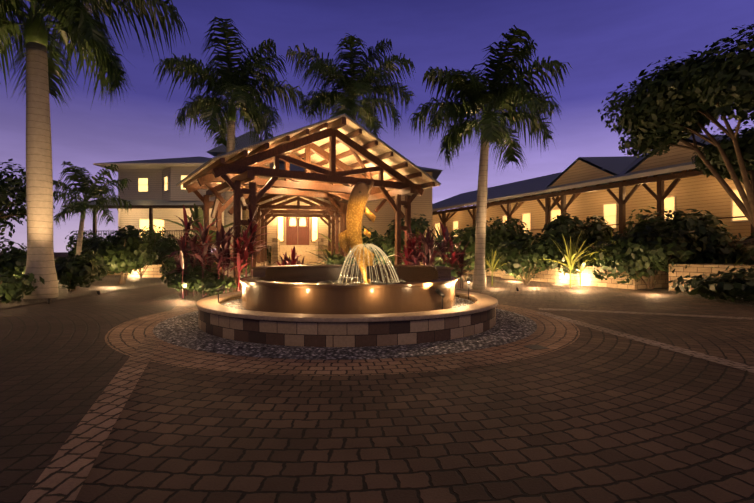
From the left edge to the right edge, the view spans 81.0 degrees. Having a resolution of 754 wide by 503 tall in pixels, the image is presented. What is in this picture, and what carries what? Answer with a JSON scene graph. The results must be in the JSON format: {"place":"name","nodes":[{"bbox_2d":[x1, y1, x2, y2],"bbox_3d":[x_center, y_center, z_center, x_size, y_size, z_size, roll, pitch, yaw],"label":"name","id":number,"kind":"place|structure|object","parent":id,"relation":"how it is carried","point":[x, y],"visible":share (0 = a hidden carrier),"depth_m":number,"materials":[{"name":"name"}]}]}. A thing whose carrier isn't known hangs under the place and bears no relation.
{"place":"outdoors","nodes":[
{"label":"outdoors","id":0,"kind":"place"},
{"bbox_2d":[24,1,47,46],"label":"palm crownshaft","id":1,"kind":"object","parent":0,"point":[32,33],"visible":0.71,"depth_m":14.64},
{"bbox_2d":[120,166,224,244],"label":"wing walls","id":2,"kind":"structure","parent":0,"point":[174,192],"depth_m":33.38,"materials":[{"name":"beige paint"}]},
{"bbox_2d":[62,205,222,243],"bbox_3d":[-15.493,-0.804,30.568,12.200,4.780,0.850,0,0,1],"label":"veranda frame","id":3,"kind":"object","parent":2,"relation":"attached to","point":[150,207],"visible":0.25,"depth_m":30.77,"materials":[{"name":"brown wood"}]},
{"bbox_2d":[73,156,223,204],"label":"wing roof","id":4,"kind":"structure","parent":2,"relation":"on","point":[199,159],"depth_m":32.26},
{"bbox_2d":[93,163,203,171],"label":"wing soffit","id":5,"kind":"structure","parent":2,"relation":"attached to","point":[143,165],"depth_m":31.93,"materials":[{"name":"beige paint"}]},
{"bbox_2d":[73,169,241,248],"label":"wing trim","id":6,"kind":"structure","parent":2,"relation":"attached to","point":[119,170],"depth_m":33.37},
{"bbox_2d":[139,176,220,236],"bbox_3d":[-14.823,-3.025,32.784,6.447,5.020,1.100,0,0,1],"label":"wing glass","id":7,"kind":"object","parent":2,"relation":"in","point":[143,184],"visible":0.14,"depth_m":33.40,"materials":[{"name":"yellow glass"}]},
{"bbox_2d":[256,217,326,266],"bbox_3d":[-4.476,-0.539,27.515,5.956,4.250,11.250,0,0,1],"label":"entry","id":8,"kind":"object","parent":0,"point":[276,247],"depth_m":28.87,"materials":[{"name":"beige paint"}]},
{"bbox_2d":[256,192,342,244],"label":"entry wall","id":9,"kind":"structure","parent":0,"point":[322,229],"depth_m":32.89,"materials":[{"name":"beige paint"}]},
{"bbox_2d":[277,209,317,244],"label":"entry door","id":10,"kind":"structure","parent":9,"relation":"in","point":[296,235],"depth_m":32.83,"materials":[{"name":"brown wood"}]},
{"bbox_2d":[217,154,431,271],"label":"central walls","id":11,"kind":"structure","parent":0,"point":[385,213],"depth_m":33.43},
{"bbox_2d":[207,131,442,179],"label":"roof","id":12,"kind":"structure","parent":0,"point":[243,140],"depth_m":33.90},
{"bbox_2d":[0,252,753,502],"bbox_3d":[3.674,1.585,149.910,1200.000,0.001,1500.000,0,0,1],"label":"ground","id":13,"kind":"structure","parent":0,"point":[589,415],"depth_m":4.00,"materials":[{"name":"brown brick"}]},
{"bbox_2d":[0,270,44,303],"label":"shrub","id":14,"kind":"object","parent":13,"relation":"on","point":[11,288],"depth_m":13.50,"materials":[{"name":"green plant"}]},
{"bbox_2d":[0,247,58,281],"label":"shrub","id":15,"kind":"object","parent":13,"relation":"on","point":[10,263],"depth_m":18.29,"materials":[{"name":"green plant"}]},
{"bbox_2d":[54,251,109,291],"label":"shrub","id":16,"kind":"object","parent":13,"relation":"on","point":[77,271],"depth_m":16.78,"materials":[{"name":"green plant"}]},
{"bbox_2d":[0,284,178,502],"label":"dark pavers","id":17,"kind":"object","parent":13,"relation":"on","point":[62,362],"visible":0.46,"depth_m":5.98,"materials":[{"name":"brown brick"}]},
{"bbox_2d":[21,305,186,502],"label":"band","id":18,"kind":"object","parent":13,"relation":"on","point":[63,476],"visible":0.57,"depth_m":3.75,"materials":[{"name":"beige brick"}]},
{"bbox_2d":[0,274,248,308],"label":"bed","id":19,"kind":"object","parent":13,"relation":"on","point":[108,283],"visible":0.4,"depth_m":19.09,"materials":[{"name":"brown soil"}]},
{"bbox_2d":[0,158,25,208],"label":"tree","id":20,"kind":"object","parent":19,"relation":"on","point":[22,177],"visible":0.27,"depth_m":27.93,"materials":[{"name":"green plant"}]},
{"bbox_2d":[0,237,26,262],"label":"shrub","id":21,"kind":"object","parent":19,"relation":"on","point":[4,250],"depth_m":21.38,"materials":[{"name":"green plant"}]},
{"bbox_2d":[0,170,54,238],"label":"tree","id":22,"kind":"object","parent":19,"relation":"on","point":[19,196],"depth_m":22.89,"materials":[{"name":"green plant"}]},
{"bbox_2d":[65,229,107,259],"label":"shrub","id":23,"kind":"object","parent":19,"relation":"on","point":[86,242],"depth_m":27.59,"materials":[{"name":"green plant"}]},
{"bbox_2d":[53,161,131,255],"bbox_3d":[-16.098,-1.647,24.408,4.325,6.477,4.495,0,0,1],"label":"palm tree","id":24,"kind":"object","parent":19,"relation":"on","point":[94,190],"depth_m":24.26,"materials":[{"name":"green plant"}]},
{"bbox_2d":[80,192,86,218],"bbox_3d":[-16.188,-2.551,24.378,0.341,1.504,0.228,0,0,1],"label":"palm trunk","id":25,"kind":"object","parent":24,"relation":"attached to","point":[82,216],"visible":0.5,"depth_m":24.31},
{"bbox_2d":[0,0,190,298],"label":"palm","id":26,"kind":"object","parent":19,"relation":"on","point":[78,26],"depth_m":14.81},
{"bbox_2d":[79,224,152,283],"bbox_3d":[-12.427,0.115,21.143,2.971,2.967,3.080,0,0,1],"label":"shrub","id":27,"kind":"object","parent":19,"relation":"on","point":[133,253],"depth_m":20.84,"materials":[{"name":"green plant"}]},
{"bbox_2d":[107,264,192,276],"bbox_3d":[-15.485,1.185,27.962,9.850,0.800,2.850,0,0,1],"label":"planter","id":28,"kind":"object","parent":19,"relation":"on","point":[152,270],"visible":0.21,"depth_m":26.49,"materials":[{"name":"stone"}]},
{"bbox_2d":[139,224,171,263],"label":"shrub","id":29,"kind":"object","parent":28,"relation":"in","point":[152,234],"depth_m":28.10,"materials":[{"name":"green plant"}]},
{"bbox_2d":[152,233,192,263],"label":"shrub","id":30,"kind":"object","parent":19,"relation":"on","point":[168,246],"depth_m":24.04,"materials":[{"name":"green plant"}]},
{"bbox_2d":[159,253,185,278],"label":"shrub","id":31,"kind":"object","parent":19,"relation":"on","point":[166,265],"depth_m":22.73,"materials":[{"name":"green plant"}]},
{"bbox_2d":[241,227,270,274],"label":"shrub","id":32,"kind":"object","parent":19,"relation":"on","point":[248,258],"depth_m":29.60,"materials":[{"name":"plant"}]},
{"bbox_2d":[136,251,158,277],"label":"shrub","id":33,"kind":"object","parent":13,"relation":"on","point":[152,257],"depth_m":25.35,"materials":[{"name":"green plant"}]},
{"bbox_2d":[160,258,209,290],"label":"shrub","id":34,"kind":"object","parent":13,"relation":"on","point":[172,267],"depth_m":17.29,"materials":[{"name":"green plant"}]},
{"bbox_2d":[153,291,229,299],"bbox_3d":[-5.623,1.556,15.655,3.900,0.001,3.300,0,0,1],"label":"garden bed","id":35,"kind":"object","parent":13,"relation":"on","point":[197,296],"visible":0.29,"depth_m":15.27,"materials":[{"name":"brown soil"}]},
{"bbox_2d":[163,265,237,295],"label":"shrub","id":36,"kind":"object","parent":35,"relation":"on","point":[195,279],"visible":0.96,"depth_m":14.62,"materials":[{"name":"green plant"}]},
{"bbox_2d":[161,206,272,298],"bbox_3d":[-5.589,-0.026,15.466,3.547,3.222,3.468,0,0,-27],"label":"red-leaved plant","id":37,"kind":"object","parent":35,"relation":"on","point":[223,241],"visible":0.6,"depth_m":14.77,"materials":[{"name":"red plant"}]},
{"bbox_2d":[168,204,270,295],"bbox_3d":[-5.193,-0.036,15.943,3.267,3.242,3.090,0,0,16],"label":"red-leaved plant","id":38,"kind":"object","parent":35,"relation":"on","point":[240,258],"visible":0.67,"depth_m":15.04,"materials":[{"name":"red plant"}]},
{"bbox_2d":[161,203,232,245],"bbox_3d":[-8.422,-0.395,21.948,3.123,3.962,3.314,0,0,27],"label":"banana","id":39,"kind":"object","parent":13,"relation":"on","point":[196,213],"visible":0.38,"depth_m":21.37,"materials":[{"name":"plant"}]},
{"bbox_2d":[153,16,309,276],"bbox_3d":[-7.579,-4.949,24.245,7.719,13.075,7.689,0,0,1],"label":"palm","id":40,"kind":"object","parent":13,"relation":"on","point":[237,85],"depth_m":23.26,"materials":[{"name":"green plant"}]},
{"bbox_2d":[227,100,235,121],"bbox_3d":[-7.946,-7.861,24.167,0.450,1.508,0.439,0,0,1],"label":"palm crownshaft","id":41,"kind":"object","parent":40,"relation":"attached to","point":[233,117],"visible":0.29,"depth_m":24.01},
{"bbox_2d":[275,246,302,264],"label":"red-leaved plant","id":42,"kind":"object","parent":13,"relation":"on","point":[294,257],"visible":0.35,"depth_m":18.07,"materials":[{"name":"red plant"}]},
{"bbox_2d":[272,252,312,264],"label":"red-leaved plant","id":43,"kind":"object","parent":13,"relation":"on","point":[287,259],"visible":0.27,"depth_m":18.61,"materials":[{"name":"red plant"}]},
{"bbox_2d":[246,189,344,262],"bbox_3d":[-4.506,-1.480,24.975,6.442,4.130,6.870,0,0,1],"label":"entry frame","id":44,"kind":"object","parent":13,"relation":"on","point":[265,212],"visible":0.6,"depth_m":24.88,"materials":[{"name":"brown wood"}]},
{"bbox_2d":[245,181,347,210],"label":"ceiling","id":45,"kind":"structure","parent":44,"relation":"on","point":[345,200],"depth_m":23.25,"materials":[{"name":"beige wood"}]},
{"bbox_2d":[279,245,316,264],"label":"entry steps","id":46,"kind":"structure","parent":13,"relation":"on","point":[301,250],"depth_m":30.81,"materials":[{"name":"beige stone"}]},
{"bbox_2d":[183,117,434,291],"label":"pavilion","id":47,"kind":"structure","parent":13,"relation":"on","point":[237,171],"depth_m":17.98,"materials":[{"name":"brown wood"}]},
{"bbox_2d":[177,114,439,189],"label":"pavilion ceiling","id":48,"kind":"structure","parent":47,"relation":"on","point":[366,137],"depth_m":18.19,"materials":[{"name":"beige wood"}]},
{"bbox_2d":[176,113,440,184],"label":"roof fascia","id":49,"kind":"structure","parent":47,"relation":"on","point":[301,128],"depth_m":16.30,"materials":[{"name":"brown wood"}]},
{"bbox_2d":[306,241,339,264],"bbox_3d":[-2.572,0.331,24.973,3.142,2.509,2.455,0,0,33],"label":"palm","id":50,"kind":"object","parent":13,"relation":"on","point":[328,253],"visible":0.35,"depth_m":24.88,"materials":[{"name":"green plant"}]},
{"bbox_2d":[323,254,355,264],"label":"shrub","id":51,"kind":"object","parent":13,"relation":"on","point":[334,259],"visible":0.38,"depth_m":21.98,"materials":[{"name":"green plant"}]},
{"bbox_2d":[105,304,579,375],"bbox_3d":[-0.649,1.581,10.675,10.100,0.001,10.100,0,0,1],"label":"band","id":52,"kind":"object","parent":13,"relation":"on","point":[550,333],"visible":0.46,"depth_m":6.59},
{"bbox_2d":[524,345,548,349],"bbox_3d":[2.615,1.579,7.290,0.300,0.008,0.300,0,0,-16],"label":"stone","id":53,"kind":"object","parent":52,"relation":"on","point":[534,347],"visible":0.93,"depth_m":7.25,"materials":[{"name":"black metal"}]},
{"bbox_2d":[309,232,376,253],"bbox_3d":[-2.099,-0.048,27.488,4.183,3.266,3.294,0,0,36],"label":"palm","id":54,"kind":"object","parent":13,"relation":"on","point":[339,244],"visible":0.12,"depth_m":27.52,"materials":[{"name":"green plant"}]},
{"bbox_2d":[153,308,536,359],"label":"gravel","id":55,"kind":"structure","parent":13,"relation":"on","point":[184,330],"depth_m":7.32,"materials":[{"name":"grey gravel"}]},
{"bbox_2d":[198,295,495,346],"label":"fountain wall","id":56,"kind":"structure","parent":13,"relation":"on","point":[330,334],"depth_m":7.50,"materials":[{"name":"brown stone"}]},
{"bbox_2d":[196,290,497,322],"bbox_3d":[-0.649,1.128,10.675,6.890,0.075,6.890,0,0,1],"label":"fountain ledge","id":57,"kind":"object","parent":56,"relation":"on","point":[212,305],"visible":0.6,"depth_m":7.77,"materials":[{"name":"brown stone"}]},
{"bbox_2d":[221,297,474,309],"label":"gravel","id":58,"kind":"structure","parent":56,"relation":"in","point":[237,303],"depth_m":10.18,"materials":[{"name":"beige gravel"}]},
{"bbox_2d":[215,285,225,302],"bbox_3d":[-3.379,0.959,9.569,0.219,0.493,0.148,0,0,1],"label":"path light","id":59,"kind":"object","parent":58,"relation":"on","point":[222,287],"visible":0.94,"depth_m":9.54,"materials":[{"name":"black metal"}]},
{"bbox_2d":[435,288,444,308],"bbox_3d":[1.210,0.957,8.469,0.184,0.498,0.203,0,0,1],"label":"path light","id":60,"kind":"object","parent":58,"relation":"on","point":[438,291],"visible":0.94,"depth_m":8.42,"materials":[{"name":"black metal"}]},
{"bbox_2d":[242,267,454,313],"bbox_3d":[-0.649,1.020,10.676,5.000,1.130,5.001,0,0,1],"label":"fountain basin","id":61,"kind":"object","parent":13,"relation":"on","point":[337,301],"depth_m":8.60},
{"bbox_2d":[240,264,456,288],"bbox_3d":[-0.649,0.535,10.675,5.100,0.300,5.100,0,0,1],"label":"fountain cap","id":62,"kind":"object","parent":61,"relation":"on","point":[260,281],"visible":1,"depth_m":8.87,"materials":[{"name":"beige stone"}]},
{"bbox_2d":[284,279,414,282],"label":"water","id":63,"kind":"structure","parent":61,"relation":"in","point":[315,281],"depth_m":11.86,"materials":[{"name":"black liquid"}]},
{"bbox_2d":[318,277,381,282],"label":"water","id":64,"kind":"structure","parent":63,"relation":"in","point":[353,279],"depth_m":10.65,"materials":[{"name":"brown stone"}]},
{"bbox_2d":[338,180,375,282],"bbox_3d":[-0.459,-0.251,10.671,0.960,2.913,0.220,0,0,1],"label":"fish sculpture","id":65,"kind":"object","parent":64,"relation":"on","point":[350,236],"visible":0.98,"depth_m":10.61,"materials":[{"name":"gold metal"}]},
{"bbox_2d":[338,244,398,282],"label":"water jets","id":66,"kind":"object","parent":64,"relation":"on","point":[378,248],"visible":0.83,"depth_m":10.49},
{"bbox_2d":[336,243,404,282],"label":"water droplets","id":67,"kind":"object","parent":63,"relation":"on","point":[376,268],"visible":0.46,"depth_m":10.52},
{"bbox_2d":[372,229,424,264],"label":"shrub","id":68,"kind":"object","parent":13,"relation":"on","point":[388,245],"depth_m":25.14,"materials":[{"name":"green plant"}]},
{"bbox_2d":[448,260,469,287],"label":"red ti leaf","id":69,"kind":"object","parent":13,"relation":"on","point":[459,266],"visible":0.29,"depth_m":19.06,"materials":[{"name":"red plant"}]},
{"bbox_2d":[445,240,477,287],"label":"red-leaved plant","id":70,"kind":"object","parent":13,"relation":"on","point":[462,260],"visible":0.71,"depth_m":18.71,"materials":[{"name":"red plant"}]},
{"bbox_2d":[455,288,471,290],"bbox_3d":[2.294,1.556,18.152,3.200,0.001,3.300,0,0,1],"label":"curb","id":71,"kind":"object","parent":13,"relation":"on","point":[461,289],"visible":0.17,"depth_m":18.08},
{"bbox_2d":[401,226,459,266],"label":"red-leaved plant","id":72,"kind":"object","parent":71,"relation":"on","point":[428,243],"visible":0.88,"depth_m":17.18,"materials":[{"name":"red plant"}]},
{"bbox_2d":[392,222,468,266],"bbox_3d":[2.123,0.130,18.088,3.259,2.911,1.979,0,0,1],"label":"red-leaved plant","id":73,"kind":"object","parent":71,"relation":"on","point":[409,250],"visible":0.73,"depth_m":18.10,"materials":[{"name":"red plant"}]},
{"bbox_2d":[436,261,460,278],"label":"shrub","id":74,"kind":"object","parent":71,"relation":"on","point":[453,273],"visible":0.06,"depth_m":17.36,"materials":[{"name":"green plant"}]},
{"bbox_2d":[457,274,500,281],"bbox_3d":[2.538,1.556,27.649,9.000,0.001,10.500,0,0,1],"label":"bed","id":75,"kind":"object","parent":13,"relation":"on","point":[470,278],"visible":0.2,"depth_m":24.54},
{"bbox_2d":[286,33,415,263],"bbox_3d":[-1.450,-5.633,27.033,8.050,14.440,8.026,0,0,1],"label":"palm","id":76,"kind":"object","parent":75,"relation":"on","point":[360,87],"depth_m":26.15,"materials":[{"name":"green plant"}]},
{"bbox_2d":[347,226,383,263],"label":"shrub","id":77,"kind":"object","parent":75,"relation":"on","point":[375,234],"visible":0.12,"depth_m":29.30,"materials":[{"name":"green plant"}]},
{"bbox_2d":[384,214,432,264],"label":"shrub","id":78,"kind":"object","parent":75,"relation":"on","point":[421,228],"visible":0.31,"depth_m":30.49,"materials":[{"name":"green plant"}]},
{"bbox_2d":[424,223,465,241],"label":"shrub","id":79,"kind":"object","parent":75,"relation":"on","point":[439,237],"visible":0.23,"depth_m":28.70,"materials":[{"name":"green plant"}]},
{"bbox_2d":[424,238,466,273],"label":"shrub","id":80,"kind":"object","parent":75,"relation":"on","point":[437,258],"visible":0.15,"depth_m":23.64,"materials":[{"name":"green plant"}]},
{"bbox_2d":[445,228,492,279],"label":"shrub","id":81,"kind":"object","parent":75,"relation":"on","point":[471,243],"depth_m":23.18,"materials":[{"name":"green plant"}]},
{"bbox_2d":[456,227,498,271],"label":"shrub","id":82,"kind":"object","parent":75,"relation":"on","point":[489,259],"visible":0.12,"depth_m":25.70,"materials":[{"name":"green plant"}]},
{"bbox_2d":[459,216,501,239],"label":"shrub","id":83,"kind":"object","parent":75,"relation":"on","point":[487,227],"visible":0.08,"depth_m":28.41,"materials":[{"name":"green plant"}]},
{"bbox_2d":[408,25,571,288],"bbox_3d":[4.676,-3.599,19.046,6.829,10.378,6.513,0,0,1],"label":"palm","id":84,"kind":"object","parent":13,"relation":"on","point":[510,96],"depth_m":18.10,"materials":[{"name":"green plant"}]},
{"bbox_2d":[485,249,505,285],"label":"spiky plant","id":85,"kind":"object","parent":13,"relation":"on","point":[492,264],"visible":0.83,"depth_m":20.05,"materials":[{"name":"green plant"}]},
{"bbox_2d":[486,216,534,268],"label":"shrub","id":86,"kind":"object","parent":13,"relation":"on","point":[504,232],"visible":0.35,"depth_m":25.08,"materials":[{"name":"green plant"}]},
{"bbox_2d":[509,267,535,280],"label":"shrub","id":87,"kind":"object","parent":13,"relation":"on","point":[526,274],"depth_m":23.43,"materials":[{"name":"green plant"}]},
{"bbox_2d":[495,233,569,284],"bbox_3d":[7.421,0.347,21.280,3.427,2.506,3.302,0,0,1],"label":"shrub","id":88,"kind":"object","parent":13,"relation":"on","point":[533,253],"depth_m":20.81,"materials":[{"name":"green plant"}]},
{"bbox_2d":[542,212,592,268],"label":"shrub","id":89,"kind":"object","parent":13,"relation":"on","point":[567,227],"depth_m":22.07,"materials":[{"name":"green plant"}]},
{"bbox_2d":[539,230,608,287],"bbox_3d":[8.553,0.311,19.170,2.804,2.549,2.460,0,0,-21],"label":"spiky plant","id":90,"kind":"object","parent":13,"relation":"on","point":[569,254],"visible":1,"depth_m":19.15,"materials":[{"name":"green plant"}]},
{"bbox_2d":[557,245,595,285],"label":"agave","id":91,"kind":"object","parent":13,"relation":"on","point":[582,267],"visible":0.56,"depth_m":20.22,"materials":[{"name":"green plant"}]},
{"bbox_2d":[557,249,600,276],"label":"spiky plant","id":92,"kind":"object","parent":13,"relation":"on","point":[567,270],"visible":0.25,"depth_m":20.87,"materials":[{"name":"green plant"}]},
{"bbox_2d":[432,142,750,244],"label":"wing walls","id":93,"kind":"structure","parent":13,"relation":"on","point":[704,193],"depth_m":24.04,"materials":[{"name":"beige paint"}]},
{"bbox_2d":[432,134,741,208],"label":"wing roof","id":94,"kind":"structure","parent":93,"relation":"on","point":[618,166],"depth_m":28.02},
{"bbox_2d":[432,163,748,237],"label":"wing trim","id":95,"kind":"structure","parent":93,"relation":"attached to","point":[664,171],"depth_m":24.49,"materials":[{"name":"brown wood"}]},
{"bbox_2d":[432,169,753,237],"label":"wing posts","id":96,"kind":"object","parent":13,"relation":"on","point":[623,199],"visible":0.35,"depth_m":23.36,"materials":[{"name":"brown wood"}]},
{"bbox_2d":[534,312,753,372],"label":"band","id":97,"kind":"object","parent":13,"relation":"on","point":[741,366],"visible":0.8,"depth_m":7.41,"materials":[{"name":"beige brick"}]},
{"bbox_2d":[538,308,753,319],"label":"band","id":98,"kind":"object","parent":13,"relation":"on","point":[648,313],"visible":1,"depth_m":11.24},
{"bbox_2d":[614,238,753,260],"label":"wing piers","id":99,"kind":"structure","parent":13,"relation":"on","point":[751,240],"depth_m":17.32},
{"bbox_2d":[641,287,753,306],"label":"bed","id":100,"kind":"object","parent":13,"relation":"on","point":[739,302],"visible":0.2,"depth_m":14.94,"materials":[{"name":"brown soil"}]},
{"bbox_2d":[577,215,615,263],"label":"shrub","id":101,"kind":"object","parent":100,"relation":"on","point":[599,234],"visible":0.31,"depth_m":24.19,"materials":[{"name":"green plant"}]},
{"bbox_2d":[590,228,625,263],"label":"shrub","id":102,"kind":"object","parent":100,"relation":"on","point":[611,243],"visible":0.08,"depth_m":20.65,"materials":[{"name":"green plant"}]},
{"bbox_2d":[585,223,706,288],"bbox_3d":[11.116,0.211,18.377,4.175,2.780,3.418,0,0,1],"label":"shrub","id":103,"kind":"object","parent":100,"relation":"on","point":[656,248],"depth_m":17.75,"materials":[{"name":"green plant"}]},
{"bbox_2d":[626,206,673,233],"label":"shrub","id":104,"kind":"object","parent":100,"relation":"on","point":[638,215],"visible":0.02,"depth_m":22.60,"materials":[{"name":"green plant"}]},
{"bbox_2d":[597,24,753,226],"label":"tree","id":105,"kind":"object","parent":100,"relation":"on","point":[655,111],"depth_m":13.37,"materials":[{"name":"green plant"}]},
{"bbox_2d":[624,208,736,263],"bbox_3d":[12.956,-0.160,18.970,3.860,3.507,3.850,0,0,1],"label":"shrub","id":106,"kind":"object","parent":100,"relation":"on","point":[706,226],"depth_m":18.10,"materials":[{"name":"green plant"}]},
{"bbox_2d":[705,224,741,262],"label":"shrub","id":107,"kind":"object","parent":100,"relation":"on","point":[731,235],"depth_m":18.82,"materials":[{"name":"green plant"}]},
{"bbox_2d":[669,263,753,301],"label":"shrub","id":108,"kind":"object","parent":13,"relation":"on","point":[730,286],"depth_m":13.75,"materials":[{"name":"green plant"}]},
{"bbox_2d":[0,0,753,251],"label":"sky","id":109,"kind":"structure","parent":0,"point":[606,44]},
{"bbox_2d":[363,238,394,263],"bbox_3d":[-0.138,0.389,23.549,3.368,2.394,3.254,0,0,1],"label":"palm","id":110,"kind":"object","parent":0,"point":[376,260],"visible":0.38,"depth_m":23.45,"materials":[{"name":"green plant"}]},
{"bbox_2d":[436,189,753,291],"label":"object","id":111,"kind":"object","parent":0,"point":[588,278],"depth_m":19.74,"materials":[{"name":"beige"}]},
{"bbox_2d":[720,233,753,263],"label":"shrub","id":112,"kind":"object","parent":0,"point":[743,259],"depth_m":16.93,"materials":[{"name":"green plant"}]}
]}

